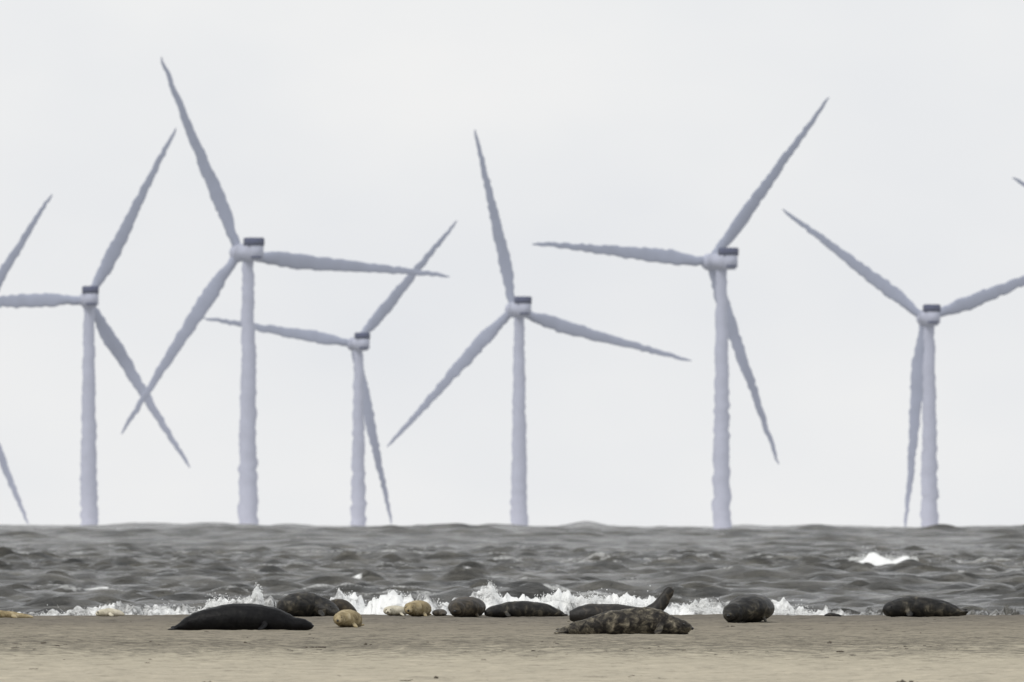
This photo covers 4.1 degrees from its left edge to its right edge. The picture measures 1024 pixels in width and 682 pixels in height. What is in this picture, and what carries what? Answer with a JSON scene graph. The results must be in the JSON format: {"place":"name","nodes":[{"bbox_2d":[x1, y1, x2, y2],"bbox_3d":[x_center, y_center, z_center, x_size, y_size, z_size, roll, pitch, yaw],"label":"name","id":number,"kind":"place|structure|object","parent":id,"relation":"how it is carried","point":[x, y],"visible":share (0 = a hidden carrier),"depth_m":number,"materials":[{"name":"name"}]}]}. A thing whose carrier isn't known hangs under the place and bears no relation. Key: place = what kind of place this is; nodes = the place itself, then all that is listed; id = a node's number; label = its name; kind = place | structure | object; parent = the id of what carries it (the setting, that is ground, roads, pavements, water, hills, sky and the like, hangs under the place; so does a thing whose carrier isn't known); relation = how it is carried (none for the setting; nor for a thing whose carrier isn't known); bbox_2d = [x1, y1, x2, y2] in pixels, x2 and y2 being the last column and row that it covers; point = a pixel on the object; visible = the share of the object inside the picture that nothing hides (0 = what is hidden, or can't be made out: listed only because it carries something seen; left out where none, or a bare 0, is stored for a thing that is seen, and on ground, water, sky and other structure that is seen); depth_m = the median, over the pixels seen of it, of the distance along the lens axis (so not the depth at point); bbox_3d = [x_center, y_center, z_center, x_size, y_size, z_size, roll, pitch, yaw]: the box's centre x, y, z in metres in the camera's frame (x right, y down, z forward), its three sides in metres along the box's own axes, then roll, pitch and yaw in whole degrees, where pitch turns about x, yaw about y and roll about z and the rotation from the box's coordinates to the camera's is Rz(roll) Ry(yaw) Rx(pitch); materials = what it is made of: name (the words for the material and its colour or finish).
{"place":"outdoors","nodes":[
{"label":"outdoors","id":0,"kind":"place"},
{"bbox_2d":[0,521,1023,615],"bbox_3d":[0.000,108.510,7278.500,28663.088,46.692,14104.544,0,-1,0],"label":"sea","id":1,"kind":"structure","parent":0,"point":[133,568],"depth_m":572.79,"materials":[{"name":"liquid"}]},
{"bbox_2d":[0,194,51,523],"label":"wind turbine","id":2,"kind":"object","parent":1,"relation":"in","point":[7,264],"visible":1,"depth_m":3207.38,"materials":[{"name":"paint"}]},
{"bbox_2d":[0,128,189,524],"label":"wind turbine","id":3,"kind":"object","parent":1,"relation":"in","point":[87,299],"visible":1,"depth_m":3051.27,"materials":[{"name":"paint"}]},
{"bbox_2d":[121,57,449,524],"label":"wind turbine","id":4,"kind":"object","parent":1,"relation":"in","point":[248,252],"visible":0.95,"depth_m":2775.68,"materials":[{"name":"paint"}]},
{"bbox_2d":[204,221,456,525],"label":"wind turbine","id":5,"kind":"object","parent":1,"relation":"in","point":[357,344],"visible":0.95,"depth_m":3565.90,"materials":[{"name":"paint"}]},
{"bbox_2d":[38,547,918,615],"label":"sea spray","id":6,"kind":"object","parent":1,"relation":"on","point":[256,590],"visible":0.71,"depth_m":249.54,"materials":[{"name":"liquid"}]},
{"bbox_2d":[387,129,691,525],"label":"wind turbine","id":7,"kind":"object","parent":1,"relation":"in","point":[518,309],"visible":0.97,"depth_m":3178.12,"materials":[{"name":"paint"}]},
{"bbox_2d":[532,97,828,528],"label":"wind turbine","id":8,"kind":"object","parent":1,"relation":"in","point":[719,260],"visible":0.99,"depth_m":2939.32,"materials":[{"name":"paint"}]},
{"bbox_2d":[782,209,1023,526],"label":"wind turbine","id":9,"kind":"object","parent":1,"relation":"in","point":[922,387],"visible":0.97,"depth_m":3053.50,"materials":[{"name":"paint"}]},
{"bbox_2d":[1012,178,1023,185],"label":"wind turbine","id":10,"kind":"object","parent":1,"relation":"in","point":[1019,181],"visible":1,"depth_m":2999.34,"materials":[{"name":"paint"}]},
{"bbox_2d":[0,614,1023,681],"bbox_3d":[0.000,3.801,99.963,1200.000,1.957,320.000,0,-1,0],"label":"sand beach","id":11,"kind":"structure","parent":0,"point":[979,648],"depth_m":171.45,"materials":[{"name":"beige sand"}]},
{"bbox_2d":[0,610,32,617],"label":"grey seal pup","id":12,"kind":"object","parent":11,"relation":"on","point":[7,614],"visible":1,"depth_m":218.92,"materials":[{"name":"beige fur"}]},
{"bbox_2d":[95,608,124,615],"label":"grey seal pup","id":13,"kind":"object","parent":11,"relation":"on","point":[109,612],"visible":1,"depth_m":220.92,"materials":[{"name":"fur"}]},
{"bbox_2d":[168,603,313,629],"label":"grey seal","id":14,"kind":"object","parent":11,"relation":"on","point":[241,616],"visible":0.93,"depth_m":197.81,"materials":[{"name":"black fur"}]},
{"bbox_2d":[276,592,338,616],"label":"grey seal","id":15,"kind":"object","parent":11,"relation":"on","point":[302,604],"visible":0.85,"depth_m":220.85,"materials":[{"name":"fur"}]},
{"bbox_2d":[331,599,356,611],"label":"grey seal","id":16,"kind":"object","parent":11,"relation":"on","point":[342,604],"visible":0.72,"depth_m":222.85,"materials":[{"name":"brown fur"}]},
{"bbox_2d":[333,609,363,627],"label":"grey seal pup","id":17,"kind":"object","parent":11,"relation":"on","point":[347,618],"visible":1,"depth_m":201.79,"materials":[{"name":"beige fur"}]},
{"bbox_2d":[383,605,406,615],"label":"grey seal pup","id":18,"kind":"object","parent":11,"relation":"on","point":[395,610],"visible":0.91,"depth_m":223.80,"materials":[{"name":"fur"}]},
{"bbox_2d":[404,600,431,616],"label":"grey seal pup","id":19,"kind":"object","parent":11,"relation":"on","point":[417,608],"visible":1,"depth_m":221.75,"materials":[{"name":"beige fur"}]},
{"bbox_2d":[432,609,446,615],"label":"grey seal pup","id":20,"kind":"object","parent":11,"relation":"on","point":[439,612],"visible":1,"depth_m":222.84,"materials":[{"name":"brown fur"}]},
{"bbox_2d":[448,596,485,616],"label":"grey seal","id":21,"kind":"object","parent":11,"relation":"on","point":[466,606],"visible":0.96,"depth_m":220.65,"materials":[{"name":"brown fur"}]},
{"bbox_2d":[11,618,938,681],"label":"beach debris","id":22,"kind":"object","parent":11,"relation":"on","point":[902,680],"visible":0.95,"depth_m":174.75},
{"bbox_2d":[484,601,567,617],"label":"grey seal","id":23,"kind":"object","parent":11,"relation":"on","point":[520,609],"visible":1,"depth_m":220.85,"materials":[{"name":"fur"}]},
{"bbox_2d":[569,587,673,621],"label":"grey seal","id":24,"kind":"object","parent":11,"relation":"on","point":[586,611],"visible":0.48,"depth_m":205.88,"materials":[{"name":"fur"}]},
{"bbox_2d":[554,607,693,633],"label":"grey seal","id":25,"kind":"object","parent":11,"relation":"on","point":[642,620],"visible":0.91,"depth_m":191.81,"materials":[{"name":"fur"}]},
{"bbox_2d":[723,594,774,622],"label":"grey seal","id":26,"kind":"object","parent":11,"relation":"on","point":[750,608],"visible":1,"depth_m":210.58,"materials":[{"name":"fur"}]},
{"bbox_2d":[882,596,967,616],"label":"grey seal","id":27,"kind":"object","parent":11,"relation":"on","point":[912,606],"visible":0.99,"depth_m":221.31,"materials":[{"name":"fur"}]},
{"bbox_2d":[0,0,1023,526],"label":"sky","id":28,"kind":"structure","parent":0,"point":[334,129],"materials":[{"name":"white"}]},
{"bbox_2d":[824,613,840,615],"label":"grey seal","id":29,"kind":"object","parent":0,"point":[831,614],"visible":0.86,"depth_m":222.93,"materials":[{"name":"fur"}]}
]}

